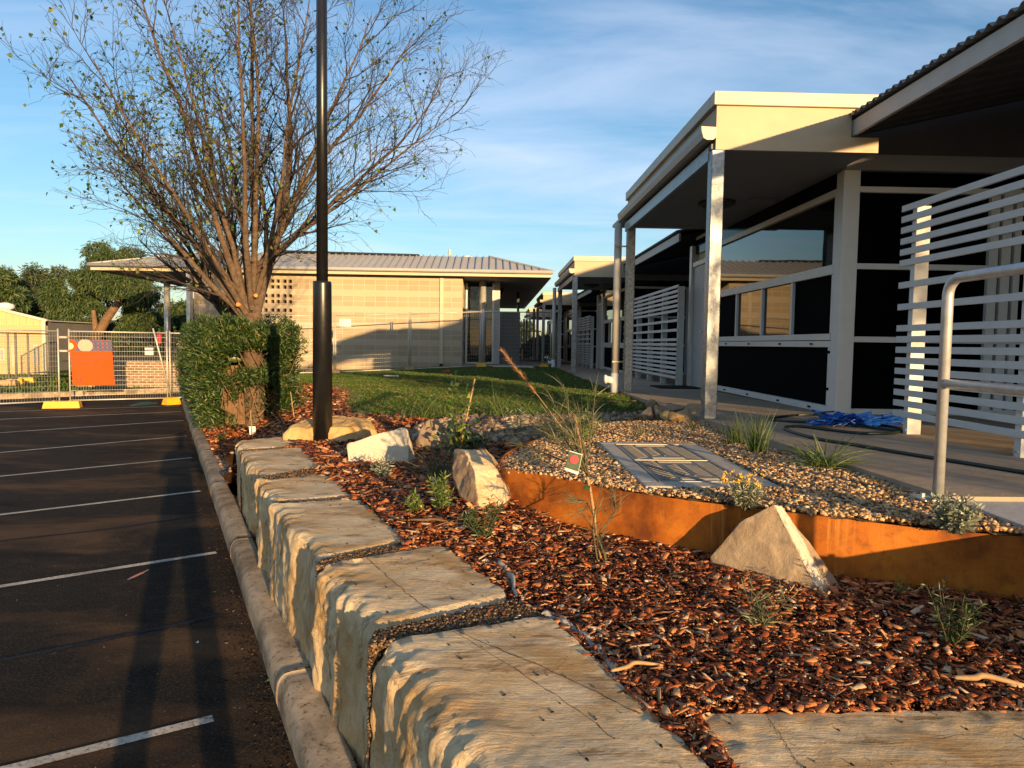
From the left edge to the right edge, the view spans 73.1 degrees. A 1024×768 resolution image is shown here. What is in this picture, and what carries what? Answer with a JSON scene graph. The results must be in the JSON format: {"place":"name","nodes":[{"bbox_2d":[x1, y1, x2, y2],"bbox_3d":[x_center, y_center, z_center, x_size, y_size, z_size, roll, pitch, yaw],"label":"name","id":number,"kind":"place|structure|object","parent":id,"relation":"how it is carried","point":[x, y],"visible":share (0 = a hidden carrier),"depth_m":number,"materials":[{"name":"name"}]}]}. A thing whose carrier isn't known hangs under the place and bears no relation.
{"place":"outdoors","nodes":[
{"label":"outdoors","id":0,"kind":"place"},
{"bbox_2d":[0,372,166,393],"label":"verge","id":1,"kind":"structure","parent":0,"point":[45,389],"depth_m":22.33,"materials":[{"name":"green plant"}]},
{"bbox_2d":[0,264,34,312],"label":"leafy tree","id":2,"kind":"object","parent":1,"relation":"on","point":[13,290],"visible":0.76,"depth_m":37.94,"materials":[{"name":"green plant"}]},
{"bbox_2d":[0,332,49,379],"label":"yard fence","id":3,"kind":"object","parent":1,"relation":"on","point":[15,348],"visible":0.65,"depth_m":25.82,"materials":[{"name":"metal"}]},
{"bbox_2d":[17,261,68,317],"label":"leafy tree","id":4,"kind":"object","parent":1,"relation":"on","point":[31,280],"visible":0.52,"depth_m":41.67,"materials":[{"name":"green plant"}]},
{"bbox_2d":[0,302,125,374],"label":"cream shed","id":5,"kind":"structure","parent":1,"relation":"on","point":[10,318],"depth_m":29.47,"materials":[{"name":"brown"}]},
{"bbox_2d":[33,240,163,353],"bbox_3d":[-19.974,-3.990,33.767,7.323,6.396,4.847,1,3,-1],"label":"pepper tree","id":6,"kind":"object","parent":1,"relation":"on","point":[92,295],"visible":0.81,"depth_m":32.69,"materials":[{"name":"green plant"}]},
{"bbox_2d":[78,360,180,386],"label":"brick wall","id":7,"kind":"structure","parent":1,"relation":"on","point":[143,374],"depth_m":22.64,"materials":[{"name":"beige brick"}]},
{"bbox_2d":[77,332,180,360],"bbox_3d":[-11.847,-1.225,22.743,4.554,0.934,0.030,0,3,-8],"label":"picket fence","id":8,"kind":"object","parent":7,"relation":"on","point":[123,335],"visible":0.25,"depth_m":22.66,"materials":[{"name":"metal"}]},
{"bbox_2d":[115,325,181,354],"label":"shrub","id":9,"kind":"object","parent":1,"relation":"on","point":[161,329],"visible":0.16,"depth_m":34.99,"materials":[{"name":"green plant"}]},
{"bbox_2d":[149,298,193,335],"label":"leafy tree","id":10,"kind":"object","parent":1,"relation":"on","point":[178,313],"visible":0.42,"depth_m":40.66,"materials":[{"name":"green plant"}]},
{"bbox_2d":[87,250,554,371],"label":"block building","id":11,"kind":"structure","parent":1,"relation":"on","point":[363,283],"depth_m":25.52,"materials":[{"name":"brown brick"}]},
{"bbox_2d":[53,351,178,361],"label":"yard","id":12,"kind":"structure","parent":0,"point":[135,358],"depth_m":27.86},
{"bbox_2d":[0,392,297,767],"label":"car park","id":13,"kind":"structure","parent":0,"point":[177,719],"depth_m":4.45,"materials":[{"name":"black asphalt"}]},
{"bbox_2d":[0,329,59,403],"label":"temporary fence panel","id":14,"kind":"object","parent":13,"relation":"on","point":[11,361],"visible":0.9,"depth_m":17.29,"materials":[{"name":"metal"}]},
{"bbox_2d":[42,400,82,408],"bbox_3d":[-10.982,0.493,16.892,0.797,0.182,0.297,0,4,-19],"label":"fence weight","id":15,"kind":"object","parent":13,"relation":"on","point":[53,404],"visible":1,"depth_m":16.78,"materials":[{"name":"yellow plastic"}]},
{"bbox_2d":[0,387,182,399],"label":"back kerb","id":16,"kind":"structure","parent":13,"relation":"on","point":[88,393],"depth_m":20.47,"materials":[{"name":"concrete"}]},
{"bbox_2d":[68,329,167,400],"bbox_3d":[-10.472,-0.482,18.457,2.304,1.920,0.040,-1,4,-30],"label":"temporary fence panel","id":17,"kind":"object","parent":13,"relation":"on","point":[94,399],"visible":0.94,"depth_m":18.54,"materials":[{"name":"metal"}]},
{"bbox_2d":[69,339,114,385],"bbox_3d":[-10.982,-0.559,18.107,1.020,1.200,0.016,-1,4,-30],"label":"orange sign","id":18,"kind":"object","parent":17,"relation":"attached to","point":[92,362],"visible":1,"depth_m":18.10,"materials":[{"name":"orange plastic"}]},
{"bbox_2d":[0,431,276,765],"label":"asphalt grit","id":19,"kind":"object","parent":13,"relation":"on","point":[120,542],"visible":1,"depth_m":5.70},
{"bbox_2d":[162,397,180,404],"bbox_3d":[-8.945,0.442,18.156,0.258,0.192,0.398,3,4,31],"label":"fence weight","id":20,"kind":"object","parent":13,"relation":"on","point":[171,401],"visible":0.99,"depth_m":18.05,"materials":[{"name":"yellow plastic"}]},
{"bbox_2d":[169,331,180,397],"bbox_3d":[-8.685,-0.538,19.845,0.038,1.920,2.190,4,5,45],"label":"temporary fence panel","id":21,"kind":"object","parent":13,"relation":"on","point":[170,365],"visible":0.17,"depth_m":19.08,"materials":[{"name":"metal"}]},
{"bbox_2d":[152,328,171,396],"bbox_3d":[-9.473,-0.526,18.731,0.043,1.958,0.734,1,3,11],"label":"leaning brace","id":22,"kind":"object","parent":21,"relation":"attached to","point":[161,362],"visible":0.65,"depth_m":18.69,"materials":[{"name":"metal"}]},
{"bbox_2d":[175,417,292,767],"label":"kerb debris","id":23,"kind":"object","parent":13,"relation":"on","point":[233,610],"visible":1,"depth_m":4.36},
{"bbox_2d":[182,398,356,767],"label":"kerb","id":24,"kind":"structure","parent":13,"relation":"on","point":[316,738],"depth_m":3.54,"materials":[{"name":"concrete"}]},
{"bbox_2d":[173,347,760,508],"bbox_3d":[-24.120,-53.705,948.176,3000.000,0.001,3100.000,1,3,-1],"label":"terrain","id":25,"kind":"structure","parent":0,"point":[233,487],"depth_m":9.11,"materials":[{"name":"brown soil"}]},
{"bbox_2d":[292,364,645,418],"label":"lawn","id":26,"kind":"structure","parent":0,"point":[488,413],"depth_m":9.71,"materials":[{"name":"plant"}]},
{"bbox_2d":[262,314,334,372],"bbox_3d":[-6.989,-1.313,22.492,2.358,1.990,0.040,0,4,-19],"label":"temporary fence panel","id":27,"kind":"object","parent":26,"relation":"on","point":[333,341],"visible":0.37,"depth_m":22.80,"materials":[{"name":"metal"}]},
{"bbox_2d":[335,312,409,371],"bbox_3d":[-4.665,-1.404,23.172,2.453,2.057,0.039,0,3,-15],"label":"temporary fence panel","id":28,"kind":"object","parent":26,"relation":"on","point":[380,338],"visible":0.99,"depth_m":23.20,"materials":[{"name":"metal"}]},
{"bbox_2d":[410,310,481,368],"bbox_3d":[-2.255,-1.521,23.652,2.429,2.068,0.038,0,3,-9],"label":"temporary fence panel","id":29,"kind":"object","parent":26,"relation":"on","point":[411,313],"visible":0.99,"depth_m":23.64,"materials":[{"name":"metal"}]},
{"bbox_2d":[479,380,524,415],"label":"fine grass","id":30,"kind":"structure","parent":26,"relation":"on","point":[499,411],"depth_m":8.35,"materials":[{"name":"green plant"}]},
{"bbox_2d":[482,310,551,366],"bbox_3d":[0.165,-1.574,23.911,2.402,1.955,0.039,1,3,-4],"label":"temporary fence panel","id":31,"kind":"object","parent":26,"relation":"on","point":[513,312],"visible":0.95,"depth_m":23.90,"materials":[{"name":"metal"}]},
{"bbox_2d":[462,358,540,365],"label":"paving","id":32,"kind":"structure","parent":0,"point":[528,363],"depth_m":28.70,"materials":[{"name":"concrete"}]},
{"bbox_2d":[519,331,551,361],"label":"yard gate","id":33,"kind":"structure","parent":32,"relation":"on","point":[536,346],"depth_m":30.49,"materials":[{"name":"black metal"}]},
{"bbox_2d":[0,0,1022,343],"label":"sky","id":34,"kind":"structure","parent":0,"point":[593,92],"materials":[{"name":"blue"}]},
{"bbox_2d":[201,370,1023,767],"bbox_3d":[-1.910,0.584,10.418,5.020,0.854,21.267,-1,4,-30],"label":"bark mulch","id":35,"kind":"object","parent":0,"point":[1007,609],"visible":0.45,"depth_m":2.63,"materials":[{"name":"brown wood"}]},
{"bbox_2d":[92,95,313,321],"bbox_3d":[-6.632,-2.794,14.903,4.222,6.566,4.545,1,3,-1],"label":"bare tree","id":36,"kind":"object","parent":35,"relation":"on","point":[216,302],"visible":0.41,"depth_m":14.83,"materials":[{"name":"brown plant"}]},
{"bbox_2d":[214,444,235,481],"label":"edge pebbles","id":37,"kind":"object","parent":35,"relation":"on","point":[218,457],"visible":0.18,"depth_m":8.48,"materials":[{"name":"grey stone"}]},
{"bbox_2d":[171,301,310,430],"bbox_3d":[-6.221,-0.543,14.937,2.101,2.081,10.023,-1,4,-27],"label":"clipped hedge","id":38,"kind":"object","parent":35,"relation":"on","point":[212,378],"visible":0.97,"depth_m":10.88,"materials":[{"name":"green plant"}]},
{"bbox_2d":[0,0,510,429],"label":"bare tree","id":39,"kind":"object","parent":35,"relation":"on","point":[247,296],"visible":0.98,"depth_m":10.74,"materials":[{"name":"brown plant"}]},
{"bbox_2d":[235,437,293,508],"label":"sandstone block","id":40,"kind":"structure","parent":35,"relation":"on","point":[274,442],"depth_m":6.77,"materials":[{"name":"beige stone"}]},
{"bbox_2d":[240,448,318,536],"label":"sandstone block","id":41,"kind":"structure","parent":35,"relation":"on","point":[264,462],"depth_m":5.81,"materials":[{"name":"beige stone"}]},
{"bbox_2d":[254,475,349,578],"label":"sandstone block","id":42,"kind":"structure","parent":35,"relation":"on","point":[302,488],"depth_m":4.76,"materials":[{"name":"beige stone"}]},
{"bbox_2d":[313,0,331,443],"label":"lamp post","id":43,"kind":"object","parent":35,"relation":"on","point":[322,355],"visible":0.89,"depth_m":6.98,"materials":[{"name":"black metal"}]},
{"bbox_2d":[283,416,376,441],"bbox_3d":[-1.895,0.510,7.296,0.970,0.302,0.554,1,3,-1],"label":"golden rock","id":44,"kind":"object","parent":35,"relation":"on","point":[343,428],"visible":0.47,"depth_m":7.14,"materials":[{"name":"stone"}]},
{"bbox_2d":[268,499,402,668],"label":"sandstone block","id":45,"kind":"structure","parent":35,"relation":"on","point":[305,537],"depth_m":3.73,"materials":[{"name":"beige stone"}]},
{"bbox_2d":[347,428,414,465],"bbox_3d":[-1.128,0.561,5.974,0.573,0.378,0.267,1,3,-1],"label":"pale rock","id":46,"kind":"object","parent":35,"relation":"on","point":[396,443],"visible":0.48,"depth_m":5.89,"materials":[{"name":"stone"}]},
{"bbox_2d":[370,455,394,476],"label":"shrub","id":47,"kind":"object","parent":35,"relation":"on","point":[378,469],"visible":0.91,"depth_m":5.24,"materials":[{"name":"green plant"}]},
{"bbox_2d":[311,546,505,767],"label":"sandstone block","id":48,"kind":"structure","parent":35,"relation":"on","point":[350,617],"depth_m":2.84,"materials":[{"name":"beige stone"}]},
{"bbox_2d":[402,487,424,514],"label":"shrub","id":49,"kind":"object","parent":35,"relation":"on","point":[415,505],"visible":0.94,"depth_m":4.01,"materials":[{"name":"green plant"}]},
{"bbox_2d":[398,432,463,478],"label":"grey grass","id":50,"kind":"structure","parent":35,"relation":"on","point":[435,466],"depth_m":5.02,"materials":[{"name":"plant"}]},
{"bbox_2d":[415,418,452,448],"bbox_3d":[-0.766,0.520,6.798,0.382,0.367,0.342,1,3,-1],"label":"brown rock","id":51,"kind":"object","parent":35,"relation":"on","point":[427,431],"visible":0.57,"depth_m":6.71,"materials":[{"name":"stone"}]},
{"bbox_2d":[409,518,460,524],"bbox_3d":[-0.417,0.749,3.795,0.308,0.025,0.026,2,3,14],"label":"dry stick","id":52,"kind":"object","parent":35,"relation":"on","point":[435,519],"visible":0.98,"depth_m":3.80,"materials":[{"name":"beige wood"}]},
{"bbox_2d":[426,470,455,509],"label":"shrub","id":53,"kind":"object","parent":35,"relation":"on","point":[441,494],"visible":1,"depth_m":4.02,"materials":[{"name":"green plant"}]},
{"bbox_2d":[425,369,508,454],"bbox_3d":[-0.443,0.287,6.332,0.741,0.855,0.535,3,4,32],"label":"shrub","id":54,"kind":"object","parent":35,"relation":"on","point":[469,439],"visible":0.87,"depth_m":6.32,"materials":[{"name":"green plant"}]},
{"bbox_2d":[452,448,510,510],"bbox_3d":[-0.200,0.594,4.249,0.410,0.344,0.459,1,3,8],"label":"leaning rock","id":55,"kind":"object","parent":35,"relation":"on","point":[477,478],"visible":0.73,"depth_m":4.19,"materials":[{"name":"stone"}]},
{"bbox_2d":[458,494,504,541],"bbox_3d":[-0.153,0.703,3.582,0.222,0.252,0.226,2,4,18],"label":"shrub","id":56,"kind":"object","parent":35,"relation":"on","point":[486,533],"visible":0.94,"depth_m":3.59,"materials":[{"name":"green plant"}]},
{"bbox_2d":[480,559,518,599],"bbox_3d":[-0.022,0.860,3.031,0.098,0.059,0.469,0,4,-21],"label":"geotextile strip","id":57,"kind":"object","parent":35,"relation":"on","point":[510,575],"visible":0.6,"depth_m":3.06,"materials":[{"name":"grey fabric"}]},
{"bbox_2d":[409,410,643,443],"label":"river pebbles","id":58,"kind":"object","parent":35,"relation":"on","point":[499,424],"visible":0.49,"depth_m":7.89,"materials":[{"name":"grey gravel"}]},
{"bbox_2d":[503,405,526,431],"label":"shrub","id":59,"kind":"object","parent":58,"relation":"on","point":[516,425],"visible":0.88,"depth_m":7.51,"materials":[{"name":"silver plant"}]},
{"bbox_2d":[370,616,708,767],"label":"sandstone block","id":60,"kind":"structure","parent":35,"relation":"on","point":[437,702],"depth_m":1.99,"materials":[{"name":"beige stone"}]},
{"bbox_2d":[259,441,1023,767],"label":"bark crumbs","id":61,"kind":"object","parent":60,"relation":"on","point":[593,687],"visible":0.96,"depth_m":1.96,"materials":[{"name":"brown wood"}]},
{"bbox_2d":[499,371,638,564],"bbox_3d":[0.223,0.403,3.369,0.746,0.957,0.395,2,4,26],"label":"staked shrub","id":62,"kind":"object","parent":35,"relation":"on","point":[574,461],"visible":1,"depth_m":3.28,"materials":[{"name":"green plant"}]},
{"bbox_2d":[542,610,617,678],"bbox_3d":[0.247,0.902,2.382,0.075,0.059,0.557,-1,4,-22],"label":"geotextile strip","id":63,"kind":"object","parent":35,"relation":"on","point":[563,620],"visible":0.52,"depth_m":2.43,"materials":[{"name":"grey fabric"}]},
{"bbox_2d":[207,384,1023,735],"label":"mulch splinters","id":64,"kind":"object","parent":35,"relation":"on","point":[929,704],"visible":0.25,"depth_m":2.71,"materials":[{"name":"brown wood"}]},
{"bbox_2d":[611,660,662,671],"bbox_3d":[0.390,0.880,2.165,0.174,0.023,0.024,0,3,-15],"label":"dry stick","id":65,"kind":"object","parent":35,"relation":"on","point":[630,664],"visible":0.98,"depth_m":2.16,"materials":[{"name":"beige wood"}]},
{"bbox_2d":[640,407,653,420],"bbox_3d":[1.458,0.327,7.431,0.148,0.172,0.155,2,4,20],"label":"rock","id":66,"kind":"object","parent":35,"relation":"on","point":[646,414],"visible":0.91,"depth_m":7.38,"materials":[{"name":"stone"}]},
{"bbox_2d":[496,437,1023,608],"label":"steel edging","id":67,"kind":"object","parent":35,"relation":"on","point":[991,564],"visible":0.38,"depth_m":3.11,"materials":[{"name":"orange metal"}]},
{"bbox_2d":[732,571,802,631],"bbox_3d":[0.927,0.816,2.546,0.183,0.250,0.211,-1,4,-29],"label":"shrub","id":68,"kind":"object","parent":35,"relation":"on","point":[755,606],"visible":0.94,"depth_m":2.54,"materials":[{"name":"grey plant"}]},
{"bbox_2d":[710,505,840,597],"bbox_3d":[1.224,0.736,3.153,0.544,0.376,0.289,4,5,42],"label":"triangular rock","id":69,"kind":"object","parent":35,"relation":"on","point":[773,542],"visible":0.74,"depth_m":3.09,"materials":[{"name":"stone"}]},
{"bbox_2d":[700,710,1023,767],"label":"sandstone block","id":70,"kind":"structure","parent":35,"relation":"on","point":[929,739],"depth_m":1.82,"materials":[{"name":"beige stone"}]},
{"bbox_2d":[921,575,987,652],"bbox_3d":[1.545,0.814,2.434,0.246,0.247,0.206,1,3,-1],"label":"shrub","id":71,"kind":"object","parent":35,"relation":"on","point":[958,633],"visible":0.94,"depth_m":2.42,"materials":[{"name":"green plant"}]},
{"bbox_2d":[953,672,1023,686],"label":"dry stick","id":72,"kind":"object","parent":35,"relation":"on","point":[978,676],"visible":1,"depth_m":2.14,"materials":[{"name":"beige wood"}]},
{"bbox_2d":[497,419,1023,536],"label":"gravel","id":73,"kind":"structure","parent":0,"point":[835,492],"depth_m":3.87,"materials":[{"name":"beige gravel"}]},
{"bbox_2d":[497,349,573,442],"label":"fountain grass","id":74,"kind":"object","parent":73,"relation":"on","point":[519,373],"depth_m":4.82,"materials":[{"name":"plant"}]},
{"bbox_2d":[483,399,613,442],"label":"fine grass","id":75,"kind":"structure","parent":73,"relation":"on","point":[556,437],"depth_m":5.44,"materials":[{"name":"green plant"}]},
{"bbox_2d":[560,395,616,433],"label":"fine grass","id":76,"kind":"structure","parent":73,"relation":"on","point":[590,416],"depth_m":5.80,"materials":[{"name":"green plant"}]},
{"bbox_2d":[577,409,602,441],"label":"shrub","id":77,"kind":"object","parent":73,"relation":"on","point":[587,428],"visible":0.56,"depth_m":5.41,"materials":[{"name":"green plant"}]},
{"bbox_2d":[668,411,683,421],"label":"rock","id":78,"kind":"object","parent":73,"relation":"on","point":[673,416],"visible":0.84,"depth_m":6.87,"materials":[{"name":"stone"}]},
{"bbox_2d":[599,442,778,494],"bbox_3d":[1.043,0.522,4.449,0.730,0.068,1.635,1,3,-1],"label":"access pit","id":79,"kind":"object","parent":73,"relation":"on","point":[648,465],"visible":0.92,"depth_m":4.26,"materials":[{"name":"concrete"}]},
{"bbox_2d":[716,408,751,444],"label":"strappy grass","id":80,"kind":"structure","parent":73,"relation":"on","point":[736,436],"depth_m":5.44,"materials":[{"name":"green plant"}]},
{"bbox_2d":[719,469,766,510],"bbox_3d":[1.076,0.500,3.267,0.224,0.183,0.242,1,3,-1],"label":"flowering shrub","id":81,"kind":"object","parent":73,"relation":"on","point":[746,494],"visible":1,"depth_m":3.23,"materials":[{"name":"green plant"}]},
{"bbox_2d":[734,404,778,451],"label":"strappy grass","id":82,"kind":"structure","parent":73,"relation":"on","point":[759,445],"depth_m":4.92,"materials":[{"name":"green plant"}]},
{"bbox_2d":[924,488,984,535],"bbox_3d":[1.824,0.526,2.869,0.235,0.190,0.218,-1,4,-29],"label":"silver shrub","id":83,"kind":"object","parent":73,"relation":"on","point":[954,516],"visible":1,"depth_m":2.83,"materials":[{"name":"green plant"}]},
{"bbox_2d":[538,357,1023,529],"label":"concrete path","id":84,"kind":"structure","parent":0,"point":[979,484],"depth_m":5.21,"materials":[{"name":"grey concrete"}]},
{"bbox_2d":[520,333,551,360],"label":"shrub","id":85,"kind":"object","parent":84,"relation":"on","point":[539,347],"visible":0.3,"depth_m":38.53,"materials":[{"name":"green plant"}]},
{"bbox_2d":[576,315,593,367],"bbox_3d":[2.810,-1.651,27.581,0.142,1.957,5.300,1,3,-1],"label":"slatted screen","id":86,"kind":"object","parent":84,"relation":"on","point":[586,356],"visible":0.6,"depth_m":26.24,"materials":[{"name":"white metal"}]},
{"bbox_2d":[623,285,684,384],"bbox_3d":[3.112,-1.049,15.750,0.142,1.961,5.400,1,3,-1],"label":"slatted screen","id":87,"kind":"object","parent":84,"relation":"on","point":[664,344],"visible":0.74,"depth_m":14.35,"materials":[{"name":"white metal"}]},
{"bbox_2d":[650,385,699,388],"bbox_3d":[2.974,0.056,12.680,0.710,0.016,0.850,1,3,-1],"label":"doormat","id":88,"kind":"object","parent":84,"relation":"on","point":[673,387],"visible":1,"depth_m":12.49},
{"bbox_2d":[666,403,683,412],"bbox_3d":[1.792,0.284,7.676,0.185,0.146,0.176,0,3,-9],"label":"rock","id":89,"kind":"object","parent":84,"relation":"on","point":[672,407],"visible":0.71,"depth_m":7.61,"materials":[{"name":"stone"}]},
{"bbox_2d":[677,408,695,420],"bbox_3d":[1.795,0.347,7.138,0.211,0.188,0.162,1,3,2],"label":"rock","id":90,"kind":"object","parent":84,"relation":"on","point":[686,413],"visible":0.56,"depth_m":7.10,"materials":[{"name":"stone"}]},
{"bbox_2d":[685,403,700,413],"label":"rock","id":91,"kind":"object","parent":84,"relation":"on","point":[694,408],"visible":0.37,"depth_m":7.42,"materials":[{"name":"stone"}]},
{"bbox_2d":[523,0,1023,418],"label":"classroom building","id":92,"kind":"structure","parent":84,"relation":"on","point":[778,256],"depth_m":7.57,"materials":[{"name":"beige paint"}]},
{"bbox_2d":[565,309,571,362],"bbox_3d":[2.891,-2.402,34.137,0.085,2.705,5.530,1,3,-1],"label":"window frame","id":93,"kind":"structure","parent":92,"relation":"in","point":[569,316],"depth_m":34.71,"materials":[{"name":"white metal"}]},
{"bbox_2d":[580,306,596,364],"bbox_3d":[4.908,-2.222,31.331,3.605,2.720,0.065,1,3,-1],"label":"front window frame","id":94,"kind":"structure","parent":92,"relation":"in","point":[585,310],"depth_m":31.28,"materials":[{"name":"white metal"}]},
{"bbox_2d":[598,305,601,367],"bbox_3d":[3.141,-1.662,24.492,0.042,2.221,0.900,1,3,-1],"label":"door","id":95,"kind":"structure","parent":92,"relation":"in","point":[600,307],"depth_m":24.59,"materials":[{"name":"grey metal"}]},
{"bbox_2d":[599,282,624,372],"bbox_3d":[3.192,-1.794,22.256,0.091,2.705,5.530,1,3,-1],"label":"window frame","id":96,"kind":"structure","parent":92,"relation":"in","point":[608,294],"depth_m":22.49,"materials":[{"name":"white metal"}]},
{"bbox_2d":[633,280,688,374],"bbox_3d":[5.211,-1.614,19.450,3.605,2.720,0.065,1,3,-1],"label":"front window frame","id":97,"kind":"structure","parent":92,"relation":"in","point":[642,288],"depth_m":19.42,"materials":[{"name":"white metal"}]},
{"bbox_2d":[691,264,704,387],"bbox_3d":[3.409,-1.054,12.610,0.111,2.221,0.900,1,3,-1],"label":"door","id":98,"kind":"structure","parent":92,"relation":"in","point":[699,271],"depth_m":12.71,"materials":[{"name":"grey metal"}]},
{"bbox_2d":[695,171,840,411],"bbox_3d":[3.495,-1.185,10.375,0.091,2.705,5.530,1,3,-1],"label":"window frame","id":99,"kind":"structure","parent":92,"relation":"in","point":[777,262],"depth_m":9.06,"materials":[{"name":"black glass"}]},
{"bbox_2d":[851,172,1023,415],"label":"front window frame","id":100,"kind":"structure","parent":92,"relation":"in","point":[883,195],"depth_m":7.55,"materials":[{"name":"black glass"}]},
{"bbox_2d":[806,409,902,426],"bbox_3d":[3.199,0.310,6.410,1.133,0.163,0.426,0,3,-14],"label":"blue lay flat hose","id":101,"kind":"object","parent":84,"relation":"on","point":[840,419],"visible":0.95,"depth_m":6.31,"materials":[{"name":"plastic"}]},
{"bbox_2d":[769,414,1023,473],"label":"garden hose","id":102,"kind":"object","parent":84,"relation":"on","point":[897,430],"visible":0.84,"depth_m":5.54,"materials":[{"name":"blue plastic"}]},
{"bbox_2d":[892,165,1023,457],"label":"slatted screen","id":103,"kind":"object","parent":84,"relation":"on","point":[915,361],"visible":0.98,"depth_m":5.13,"materials":[{"name":"white metal"}]},
{"bbox_2d":[769,430,887,472],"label":"strappy grass","id":104,"kind":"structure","parent":0,"point":[826,462],"depth_m":4.20,"materials":[{"name":"green plant"}]},
{"bbox_2d":[959,501,1023,535],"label":"concrete ramp","id":105,"kind":"structure","parent":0,"point":[1011,513],"depth_m":3.10,"materials":[{"name":"grey concrete"}]},
{"bbox_2d":[910,262,1023,501],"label":"handrail","id":106,"kind":"object","parent":105,"relation":"on","point":[946,383],"visible":0.84,"depth_m":3.26,"materials":[{"name":"silver metal"}]},
{"label":"joint soil","id":107,"kind":"structure","parent":0,"visible":0},
{"bbox_2d":[233,446,725,767],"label":"joint gravel","id":108,"kind":"structure","parent":107,"relation":"on","point":[381,639],"depth_m":2.57,"materials":[{"name":"grey gravel"}]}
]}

